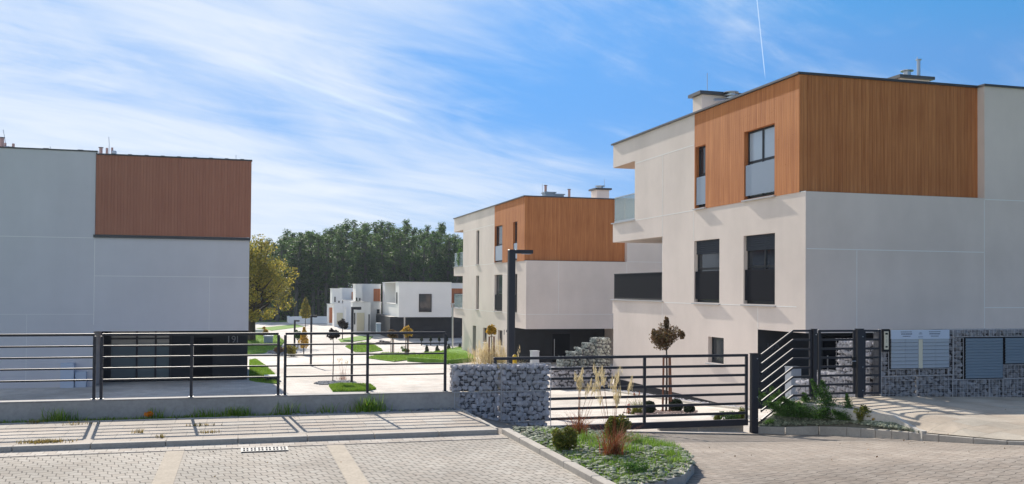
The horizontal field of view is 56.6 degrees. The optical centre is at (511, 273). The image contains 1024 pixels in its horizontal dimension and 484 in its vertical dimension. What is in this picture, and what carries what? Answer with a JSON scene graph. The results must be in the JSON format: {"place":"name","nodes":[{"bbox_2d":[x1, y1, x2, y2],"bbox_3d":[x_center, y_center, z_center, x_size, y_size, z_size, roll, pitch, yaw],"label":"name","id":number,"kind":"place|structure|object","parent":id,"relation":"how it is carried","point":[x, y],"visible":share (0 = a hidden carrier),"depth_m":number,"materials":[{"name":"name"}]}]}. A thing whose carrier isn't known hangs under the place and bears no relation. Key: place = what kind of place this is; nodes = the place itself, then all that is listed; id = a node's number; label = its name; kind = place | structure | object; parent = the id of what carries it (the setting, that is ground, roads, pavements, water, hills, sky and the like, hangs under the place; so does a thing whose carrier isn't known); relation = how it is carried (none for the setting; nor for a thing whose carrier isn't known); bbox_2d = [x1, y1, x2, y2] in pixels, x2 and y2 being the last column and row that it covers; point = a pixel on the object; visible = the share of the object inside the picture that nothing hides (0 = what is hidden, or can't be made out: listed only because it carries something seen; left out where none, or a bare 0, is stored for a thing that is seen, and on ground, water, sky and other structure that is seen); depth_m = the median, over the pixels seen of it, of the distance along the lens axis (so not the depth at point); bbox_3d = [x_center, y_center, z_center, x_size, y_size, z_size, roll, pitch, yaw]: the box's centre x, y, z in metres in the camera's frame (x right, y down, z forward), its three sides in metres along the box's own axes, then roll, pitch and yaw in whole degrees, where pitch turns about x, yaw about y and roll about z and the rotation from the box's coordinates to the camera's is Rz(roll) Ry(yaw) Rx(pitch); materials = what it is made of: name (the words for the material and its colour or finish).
{"place":"outdoors","nodes":[
{"label":"outdoors","id":0,"kind":"place"},
{"bbox_2d":[0,409,455,422],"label":"verge soil","id":1,"kind":"structure","parent":0,"point":[164,417],"depth_m":16.24,"materials":[{"name":"brown soil"}]},
{"bbox_2d":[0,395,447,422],"bbox_3d":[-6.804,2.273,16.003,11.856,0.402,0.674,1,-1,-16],"label":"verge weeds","id":2,"kind":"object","parent":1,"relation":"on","point":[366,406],"visible":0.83,"depth_m":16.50,"materials":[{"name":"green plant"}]},
{"bbox_2d":[0,390,459,421],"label":"wall","id":3,"kind":"structure","parent":1,"relation":"on","point":[25,410],"depth_m":16.61,"materials":[{"name":"concrete"}]},
{"bbox_2d":[0,333,96,399],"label":"railing panel","id":4,"kind":"object","parent":3,"relation":"on","point":[93,379],"visible":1,"depth_m":16.02,"materials":[{"name":"paint"}]},
{"bbox_2d":[98,332,280,398],"bbox_3d":[-5.594,1.598,16.631,3.032,1.117,0.100,1,-1,-16],"label":"railing panel","id":5,"kind":"object","parent":3,"relation":"on","point":[191,366],"visible":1,"depth_m":16.60,"materials":[{"name":"paint"}]},
{"bbox_2d":[282,332,446,394],"bbox_3d":[-2.663,1.632,17.469,3.028,1.117,0.100,1,-1,-16],"label":"railing panel","id":6,"kind":"object","parent":3,"relation":"on","point":[367,354],"visible":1,"depth_m":17.44,"materials":[{"name":"paint"}]},
{"bbox_2d":[214,407,453,416],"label":"verge gravel","id":7,"kind":"structure","parent":1,"relation":"on","point":[389,410],"depth_m":17.12,"materials":[{"name":"grey gravel"}]},
{"bbox_2d":[0,411,493,445],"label":"sidewalk","id":8,"kind":"structure","parent":0,"point":[120,431],"depth_m":15.15,"materials":[{"name":"grey concrete"}]},
{"bbox_2d":[16,419,222,443],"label":"grass","id":9,"kind":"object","parent":8,"relation":"on","point":[55,440],"visible":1,"depth_m":14.06,"materials":[{"name":"green plant"}]},
{"bbox_2d":[249,358,276,382],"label":"lawn grass","id":10,"kind":"structure","parent":0,"point":[263,372],"depth_m":46.14,"materials":[{"name":"green plant"}]},
{"bbox_2d":[248,335,283,354],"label":"lawn","id":11,"kind":"structure","parent":0,"point":[254,352],"depth_m":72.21,"materials":[{"name":"plant"}]},
{"bbox_2d":[248,234,299,340],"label":"autumn tree","id":12,"kind":"object","parent":11,"relation":"on","point":[260,281],"visible":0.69,"depth_m":80.65,"materials":[{"name":"yellow plant"}]},
{"bbox_2d":[257,299,299,321],"bbox_3d":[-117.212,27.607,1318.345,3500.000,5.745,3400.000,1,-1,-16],"label":"ground","id":13,"kind":"structure","parent":0,"point":[272,320],"depth_m":133.68,"materials":[{"name":"soil"}]},
{"bbox_2d":[0,146,251,388],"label":"apartment building","id":14,"kind":"structure","parent":13,"relation":"on","point":[97,243],"depth_m":38.22,"materials":[{"name":"grey paint"}]},
{"bbox_2d":[265,240,294,321],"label":"woodland tree","id":15,"kind":"object","parent":13,"relation":"on","point":[282,245],"visible":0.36,"depth_m":130.02,"materials":[{"name":"green plant"}]},
{"bbox_2d":[283,237,313,315],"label":"woodland tree","id":16,"kind":"object","parent":13,"relation":"on","point":[298,285],"visible":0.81,"depth_m":131.83,"materials":[{"name":"green plant"}]},
{"bbox_2d":[286,239,316,308],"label":"woodland tree","id":17,"kind":"object","parent":13,"relation":"on","point":[304,287],"visible":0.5,"depth_m":133.60,"materials":[{"name":"green plant"}]},
{"bbox_2d":[287,316,326,322],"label":"boundary wall","id":18,"kind":"structure","parent":13,"relation":"on","point":[317,319],"depth_m":121.60,"materials":[{"name":"white paint"}]},
{"bbox_2d":[296,230,328,314],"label":"woodland tree","id":19,"kind":"object","parent":13,"relation":"on","point":[312,284],"visible":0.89,"depth_m":132.60,"materials":[{"name":"green plant"}]},
{"bbox_2d":[304,232,329,315],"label":"woodland tree","id":20,"kind":"object","parent":13,"relation":"on","point":[315,269],"visible":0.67,"depth_m":133.31,"materials":[{"name":"green plant"}]},
{"bbox_2d":[257,286,382,320],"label":"undergrowth","id":21,"kind":"object","parent":13,"relation":"on","point":[291,314],"visible":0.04,"depth_m":136.75,"materials":[{"name":"green plant"}]},
{"bbox_2d":[307,234,336,315],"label":"woodland tree","id":22,"kind":"object","parent":13,"relation":"on","point":[324,269],"visible":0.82,"depth_m":133.06,"materials":[{"name":"green plant"}]},
{"bbox_2d":[324,237,344,303],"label":"woodland tree","id":23,"kind":"object","parent":13,"relation":"on","point":[335,282],"visible":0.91,"depth_m":131.50,"materials":[{"name":"green plant"}]},
{"bbox_2d":[330,288,352,326],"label":"row house","id":24,"kind":"structure","parent":13,"relation":"on","point":[341,299],"depth_m":110.83,"materials":[{"name":"white paint"}]},
{"bbox_2d":[332,223,354,287],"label":"woodland tree","id":25,"kind":"object","parent":13,"relation":"on","point":[346,240],"visible":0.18,"depth_m":142.52,"materials":[{"name":"green plant"}]},
{"bbox_2d":[332,226,359,287],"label":"woodland tree","id":26,"kind":"object","parent":13,"relation":"on","point":[343,274],"visible":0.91,"depth_m":131.79,"materials":[{"name":"green plant"}]},
{"bbox_2d":[350,231,377,285],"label":"woodland tree","id":27,"kind":"object","parent":13,"relation":"on","point":[362,278],"visible":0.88,"depth_m":133.97,"materials":[{"name":"green plant"}]},
{"bbox_2d":[350,284,380,331],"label":"row house","id":28,"kind":"structure","parent":13,"relation":"on","point":[367,298],"depth_m":93.72,"materials":[{"name":"white paint"}]},
{"bbox_2d":[358,222,375,281],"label":"woodland tree","id":29,"kind":"object","parent":13,"relation":"on","point":[366,227],"visible":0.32,"depth_m":139.98,"materials":[{"name":"green plant"}]},
{"bbox_2d":[368,235,397,304],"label":"woodland tree","id":30,"kind":"object","parent":13,"relation":"on","point":[379,279],"visible":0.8,"depth_m":133.12,"materials":[{"name":"green plant"}]},
{"bbox_2d":[387,232,417,281],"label":"woodland tree","id":31,"kind":"object","parent":13,"relation":"on","point":[400,270],"visible":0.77,"depth_m":135.70,"materials":[{"name":"green plant"}]},
{"bbox_2d":[398,234,421,281],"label":"woodland tree","id":32,"kind":"object","parent":13,"relation":"on","point":[416,255],"visible":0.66,"depth_m":133.96,"materials":[{"name":"green plant"}]},
{"bbox_2d":[376,282,460,338],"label":"row house","id":33,"kind":"structure","parent":13,"relation":"on","point":[420,306],"depth_m":86.68,"materials":[{"name":"paint"}]},
{"bbox_2d":[419,294,431,311],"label":"window","id":34,"kind":"structure","parent":33,"relation":"in","point":[425,300],"depth_m":86.06,"materials":[{"name":"grey glass"}]},
{"bbox_2d":[413,240,437,281],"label":"woodland tree","id":35,"kind":"object","parent":13,"relation":"on","point":[424,264],"visible":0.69,"depth_m":135.40,"materials":[{"name":"green plant"}]},
{"bbox_2d":[416,234,447,281],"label":"woodland tree","id":36,"kind":"object","parent":13,"relation":"on","point":[432,238],"visible":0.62,"depth_m":137.62,"materials":[{"name":"green plant"}]},
{"bbox_2d":[436,234,455,281],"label":"woodland tree","id":37,"kind":"object","parent":13,"relation":"on","point":[447,277],"visible":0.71,"depth_m":142.50,"materials":[{"name":"green plant"}]},
{"bbox_2d":[451,283,462,335],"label":"row house","id":38,"kind":"structure","parent":13,"relation":"on","point":[456,299],"depth_m":90.04,"materials":[{"name":"white paint"}]},
{"bbox_2d":[453,195,661,362],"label":"apartment building","id":39,"kind":"structure","parent":13,"relation":"on","point":[572,265],"depth_m":54.28,"materials":[{"name":"paint"}]},
{"bbox_2d":[493,275,501,311],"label":"window","id":40,"kind":"structure","parent":39,"relation":"in","point":[498,297],"depth_m":58.60,"materials":[{"name":"black glass"}]},
{"bbox_2d":[495,226,501,262],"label":"window","id":41,"kind":"structure","parent":39,"relation":"in","point":[498,249],"depth_m":58.63,"materials":[{"name":"grey glass"}]},
{"bbox_2d":[589,185,611,197],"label":"chimney","id":42,"kind":"object","parent":39,"relation":"on","point":[599,191],"visible":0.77,"depth_m":60.00,"materials":[{"name":"paint"}]},
{"bbox_2d":[610,71,1023,408],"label":"apartment building","id":43,"kind":"structure","parent":13,"relation":"on","point":[767,215],"depth_m":26.64,"materials":[{"name":"paint"}]},
{"bbox_2d":[692,145,705,209],"bbox_3d":[6.136,-3.103,30.726,0.260,2.055,0.830,1,-1,-16],"label":"window","id":44,"kind":"structure","parent":43,"relation":"in","point":[700,181],"depth_m":30.82,"materials":[{"name":"grey glass"}]},
{"bbox_2d":[691,239,719,304],"bbox_3d":[6.244,-0.049,30.295,0.260,2.055,1.830,1,-1,-16],"label":"window","id":45,"kind":"structure","parent":43,"relation":"in","point":[707,276],"depth_m":30.34,"materials":[{"name":"black glass"}]},
{"bbox_2d":[688,90,740,111],"bbox_3d":[7.412,-5.774,34.175,1.710,1.424,1.400,1,-1,-16],"label":"chimney","id":46,"kind":"object","parent":43,"relation":"on","point":[702,99],"visible":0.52,"depth_m":33.92,"materials":[{"name":"paint"}]},
{"bbox_2d":[705,337,723,364],"bbox_3d":[6.403,2.416,29.637,0.260,0.865,1.130,1,-1,-16],"label":"window","id":47,"kind":"structure","parent":43,"relation":"in","point":[717,343],"depth_m":29.78,"materials":[{"name":"grey glass"}]},
{"bbox_2d":[740,233,775,306],"bbox_3d":[7.119,-0.095,27.238,0.260,2.055,1.830,1,-1,-16],"label":"window","id":48,"kind":"structure","parent":43,"relation":"in","point":[760,272],"depth_m":27.27,"materials":[{"name":"black glass"}]},
{"bbox_2d":[741,124,775,201],"bbox_3d":[7.129,-3.156,27.256,0.260,2.055,1.770,1,-1,-16],"label":"window","id":49,"kind":"structure","parent":43,"relation":"in","point":[761,142],"depth_m":27.30,"materials":[{"name":"grey glass"}]},
{"bbox_2d":[889,59,934,81],"bbox_3d":[14.982,-6.464,36.060,1.550,3.371,1.160,1,-1,-16],"label":"chimney","id":50,"kind":"object","parent":43,"relation":"on","point":[906,75],"visible":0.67,"depth_m":35.66,"materials":[{"name":"paint"}]},
{"bbox_2d":[0,434,590,483],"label":"parking bay","id":51,"kind":"object","parent":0,"point":[497,461],"visible":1,"depth_m":12.17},
{"bbox_2d":[0,434,507,456],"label":"gutter","id":52,"kind":"object","parent":51,"relation":"on","point":[196,447],"visible":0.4,"depth_m":13.76,"materials":[{"name":"grey concrete"}]},
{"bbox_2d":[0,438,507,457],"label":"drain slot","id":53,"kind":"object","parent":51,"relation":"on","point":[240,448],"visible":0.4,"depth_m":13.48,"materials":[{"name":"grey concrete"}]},
{"bbox_2d":[152,445,368,483],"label":"bay divider","id":54,"kind":"object","parent":51,"relation":"on","point":[166,473],"visible":0.8,"depth_m":12.12,"materials":[{"name":"concrete"}]},
{"bbox_2d":[241,446,288,452],"bbox_3d":[-3.490,2.504,13.417,0.644,0.066,0.350,1,-1,-16],"label":"drain grate","id":55,"kind":"object","parent":51,"relation":"on","point":[263,449],"visible":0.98,"depth_m":13.38,"materials":[{"name":"grey metal"}]},
{"bbox_2d":[313,380,355,384],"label":"bed gravel","id":56,"kind":"structure","parent":0,"point":[328,382],"depth_m":39.85,"materials":[{"name":"grey gravel"}]},
{"bbox_2d":[350,307,360,381],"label":"street lamp","id":57,"kind":"object","parent":56,"relation":"on","point":[352,327],"visible":0.92,"depth_m":40.05,"materials":[{"name":"metal"}]},
{"bbox_2d":[329,382,375,390],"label":"lawn grass","id":58,"kind":"structure","parent":0,"point":[347,386],"depth_m":37.21,"materials":[{"name":"green plant"}]},
{"bbox_2d":[369,351,414,360],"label":"lawn grass","id":59,"kind":"structure","parent":0,"point":[395,357],"depth_m":61.53,"materials":[{"name":"green plant"}]},
{"bbox_2d":[0,322,785,432],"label":"road","id":60,"kind":"structure","parent":0,"point":[306,385],"depth_m":38.88,"materials":[{"name":"beige concrete"}]},
{"bbox_2d":[299,297,310,328],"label":"young tree","id":61,"kind":"object","parent":60,"relation":"on","point":[305,306],"visible":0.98,"depth_m":97.72,"materials":[{"name":"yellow plant"}]},
{"bbox_2d":[486,324,496,363],"bbox_3d":[-0.761,3.119,34.067,0.468,2.637,0.469,1,-1,-16],"label":"ball tree","id":62,"kind":"object","parent":60,"relation":"on","point":[491,329],"visible":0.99,"depth_m":34.01,"materials":[{"name":"yellow plant"}]},
{"bbox_2d":[507,249,532,364],"bbox_3d":[0.203,1.533,24.480,0.644,4.296,0.170,1,-1,-16],"label":"street lamp","id":63,"kind":"object","parent":60,"relation":"on","point":[512,253],"visible":0.82,"depth_m":24.35,"materials":[{"name":"metal"}]},
{"bbox_2d":[551,366,612,387],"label":"gabion steps","id":64,"kind":"structure","parent":60,"relation":"on","point":[569,373],"depth_m":38.14,"materials":[{"name":"stone"}]},
{"bbox_2d":[556,337,610,366],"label":"gabion steps","id":65,"kind":"structure","parent":60,"relation":"on","point":[597,346],"depth_m":38.97,"materials":[{"name":"stone"}]},
{"bbox_2d":[493,354,747,429],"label":"sliding gate","id":66,"kind":"structure","parent":60,"relation":"on","point":[644,424],"depth_m":19.35,"materials":[{"name":"metal"}]},
{"bbox_2d":[600,389,749,409],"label":"kerb","id":67,"kind":"structure","parent":60,"relation":"on","point":[719,406],"depth_m":29.98,"materials":[{"name":"concrete"}]},
{"bbox_2d":[749,353,758,432],"bbox_3d":[5.066,2.511,19.903,0.162,1.692,0.118,1,-1,-16],"label":"gate post","id":68,"kind":"object","parent":60,"relation":"on","point":[753,392],"visible":0.98,"depth_m":19.86,"materials":[{"name":"metal"}]},
{"bbox_2d":[795,338,875,399],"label":"gabion block","id":69,"kind":"structure","parent":60,"relation":"on","point":[845,379],"depth_m":21.90,"materials":[{"name":"stone"}]},
{"bbox_2d":[407,346,475,363],"bbox_3d":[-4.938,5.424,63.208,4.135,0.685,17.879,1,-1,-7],"label":"lawn","id":70,"kind":"structure","parent":0,"point":[431,360],"depth_m":56.34,"materials":[{"name":"plant"}]},
{"bbox_2d":[461,339,504,391],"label":"ornamental grass","id":71,"kind":"object","parent":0,"point":[486,353],"depth_m":33.96,"materials":[{"name":"plant"}]},
{"bbox_2d":[0,0,1023,286],"label":"sky","id":72,"kind":"structure","parent":0,"point":[422,112],"materials":[{"name":"blue"}]},
{"bbox_2d":[512,426,695,483],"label":"planter gravel","id":73,"kind":"structure","parent":0,"point":[535,433],"depth_m":12.58,"materials":[{"name":"grey gravel"}]},
{"bbox_2d":[551,426,578,451],"bbox_3d":[0.742,2.321,13.231,0.441,0.426,0.370,1,-1,-16],"label":"shrub","id":74,"kind":"object","parent":73,"relation":"on","point":[563,439],"visible":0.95,"depth_m":13.16,"materials":[{"name":"green plant"}]},
{"bbox_2d":[552,368,598,435],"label":"ornamental grass","id":75,"kind":"object","parent":73,"relation":"on","point":[578,425],"depth_m":15.14,"materials":[{"name":"plant"}]},
{"bbox_2d":[529,425,691,483],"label":"planter weeds","id":76,"kind":"object","parent":73,"relation":"on","point":[649,441],"visible":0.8,"depth_m":12.86,"materials":[{"name":"green plant"}]},
{"bbox_2d":[584,364,647,455],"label":"ornamental grass","id":77,"kind":"object","parent":73,"relation":"on","point":[616,448],"depth_m":12.80,"materials":[{"name":"plant"}]},
{"bbox_2d":[603,414,631,439],"bbox_3d":[1.622,2.428,14.867,0.486,0.514,0.459,1,-1,-16],"label":"shrub","id":78,"kind":"object","parent":73,"relation":"on","point":[627,423],"visible":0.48,"depth_m":14.74,"materials":[{"name":"green plant"}]},
{"bbox_2d":[622,461,647,472],"bbox_3d":[1.523,2.400,11.622,0.330,0.183,0.332,0,-1,30],"label":"shrub","id":79,"kind":"object","parent":73,"relation":"on","point":[635,467],"visible":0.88,"depth_m":11.59,"materials":[{"name":"green plant"}]},
{"bbox_2d":[623,409,697,414],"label":"bed gravel","id":80,"kind":"structure","parent":0,"point":[670,412],"depth_m":24.66,"materials":[{"name":"white gravel"}]},
{"bbox_2d":[649,316,685,410],"bbox_3d":[4.275,2.518,26.250,0.940,2.713,1.048,0,-1,17],"label":"ball tree","id":81,"kind":"object","parent":80,"relation":"on","point":[662,338],"visible":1,"depth_m":26.24,"materials":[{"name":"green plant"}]},
{"bbox_2d":[477,416,1023,483],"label":"driveway","id":82,"kind":"structure","parent":0,"point":[786,459],"depth_m":13.54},
{"bbox_2d":[0,409,498,451],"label":"kerb","id":83,"kind":"structure","parent":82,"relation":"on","point":[70,446],"depth_m":14.15,"materials":[{"name":"concrete"}]},
{"bbox_2d":[449,362,550,426],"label":"gabion block","id":84,"kind":"structure","parent":82,"relation":"on","point":[526,402],"depth_m":18.08,"materials":[{"name":"stone"}]},
{"bbox_2d":[502,428,615,483],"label":"kerb","id":85,"kind":"structure","parent":82,"relation":"on","point":[586,474],"depth_m":12.51,"materials":[{"name":"concrete"}]},
{"bbox_2d":[638,450,693,483],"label":"kerb","id":86,"kind":"structure","parent":82,"relation":"on","point":[685,477],"depth_m":11.40,"materials":[{"name":"concrete"}]},
{"bbox_2d":[657,426,1023,444],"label":"kerb","id":87,"kind":"structure","parent":82,"relation":"on","point":[849,431],"depth_m":18.56,"materials":[{"name":"concrete"}]},
{"bbox_2d":[802,403,925,440],"bbox_3d":[6.892,2.870,18.551,0.388,0.370,3.301,1,-1,-22],"label":"bed edging","id":88,"kind":"object","parent":82,"relation":"on","point":[897,419],"visible":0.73,"depth_m":18.34,"materials":[{"name":"concrete"}]},
{"bbox_2d":[758,402,1023,440],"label":"planting bed","id":89,"kind":"object","parent":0,"point":[849,425],"visible":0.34,"depth_m":18.67,"materials":[{"name":"soil"}]},
{"bbox_2d":[758,386,809,417],"bbox_3d":[5.781,2.679,20.004,1.304,0.600,1.156,1,-1,-16],"label":"juniper","id":90,"kind":"object","parent":89,"relation":"on","point":[798,410],"visible":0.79,"depth_m":19.76,"materials":[{"name":"green plant"}]},
{"bbox_2d":[780,392,834,418],"bbox_3d":[6.288,2.734,19.680,1.168,0.495,1.060,1,-1,-16],"label":"juniper","id":91,"kind":"object","parent":89,"relation":"on","point":[806,398],"visible":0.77,"depth_m":19.73,"materials":[{"name":"green plant"}]},
{"bbox_2d":[811,329,816,400],"bbox_3d":[6.393,1.979,20.124,0.097,1.622,0.118,1,-1,-16],"label":"gate post","id":92,"kind":"object","parent":89,"relation":"on","point":[814,354],"visible":0.77,"depth_m":20.09,"materials":[{"name":"metal"}]},
{"bbox_2d":[760,330,811,421],"bbox_3d":[5.765,2.132,19.966,1.210,1.907,0.048,1,-1,-16],"label":"fence panel","id":93,"kind":"object","parent":92,"relation":"attached to","point":[809,367],"visible":0.98,"depth_m":19.96,"materials":[{"name":"paint"}]},
{"bbox_2d":[810,379,852,420],"bbox_3d":[6.628,2.556,19.327,0.938,0.783,0.895,1,-1,-16],"label":"juniper","id":94,"kind":"object","parent":89,"relation":"on","point":[822,389],"visible":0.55,"depth_m":19.47,"materials":[{"name":"green plant"}]},
{"bbox_2d":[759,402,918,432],"bbox_3d":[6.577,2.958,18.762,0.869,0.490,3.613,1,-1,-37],"label":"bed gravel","id":95,"kind":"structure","parent":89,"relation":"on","point":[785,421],"depth_m":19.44,"materials":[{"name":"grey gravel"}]},
{"bbox_2d":[784,366,800,400],"bbox_3d":[7.622,3.259,25.796,0.346,1.476,0.340,1,-1,-16],"label":"utility cabinet","id":96,"kind":"object","parent":95,"relation":"on","point":[793,372],"visible":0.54,"depth_m":25.67,"materials":[{"name":"metal"}]},
{"bbox_2d":[831,393,854,420],"bbox_3d":[6.748,2.662,19.026,0.765,0.512,0.517,1,-1,-45],"label":"juniper","id":97,"kind":"object","parent":89,"relation":"on","point":[839,414],"visible":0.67,"depth_m":18.95,"materials":[{"name":"green plant"}]},
{"bbox_2d":[855,328,863,397],"bbox_3d":[7.456,1.951,20.408,0.162,1.542,0.118,1,-1,-16],"label":"gate post","id":98,"kind":"object","parent":89,"relation":"on","point":[860,363],"visible":0.84,"depth_m":20.36,"materials":[{"name":"metal"}]},
{"bbox_2d":[818,330,856,394],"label":"side gate","id":99,"kind":"structure","parent":98,"relation":"attached to","point":[854,361],"depth_m":20.28,"materials":[{"name":"metal"}]},
{"bbox_2d":[864,329,880,393],"bbox_3d":[7.754,1.901,20.497,0.440,1.390,0.040,1,-1,-16],"label":"fence panel","id":100,"kind":"object","parent":98,"relation":"attached to","point":[878,339],"visible":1,"depth_m":20.49,"materials":[{"name":"paint"}]},
{"bbox_2d":[795,396,1023,439],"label":"sidewalk","id":101,"kind":"structure","parent":0,"point":[987,417],"depth_m":18.24,"materials":[{"name":"beige concrete"}]},
{"bbox_2d":[871,328,1023,396],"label":"gabion wall","id":102,"kind":"structure","parent":101,"relation":"on","point":[946,382],"depth_m":21.14,"materials":[{"name":"grey stone"}]},
{"bbox_2d":[881,329,889,351],"bbox_3d":[8.088,1.444,20.584,0.170,0.490,0.070,1,-1,-16],"label":"intercom","id":103,"kind":"object","parent":102,"relation":"attached to","point":[885,340],"visible":1,"depth_m":20.56,"materials":[{"name":"black plastic"}]},
{"bbox_2d":[885,329,949,368],"bbox_3d":[8.896,1.657,20.966,1.530,0.850,0.334,1,-1,-16],"label":"mailbox unit","id":104,"kind":"object","parent":102,"relation":"on","point":[917,348],"visible":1,"depth_m":20.81,"materials":[{"name":"grey metal"}]},
{"bbox_2d":[957,337,1002,378],"bbox_3d":[10.536,1.896,21.442,1.050,0.930,0.315,1,-1,-16],"label":"meter cabinet","id":105,"kind":"object","parent":102,"relation":"attached to","point":[983,357],"visible":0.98,"depth_m":21.29,"materials":[{"name":"black plastic"}]},
{"bbox_2d":[1003,336,1023,363],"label":"meter cabinet","id":106,"kind":"object","parent":102,"relation":"attached to","point":[1013,350],"visible":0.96,"depth_m":21.52,"materials":[{"name":"black plastic"}]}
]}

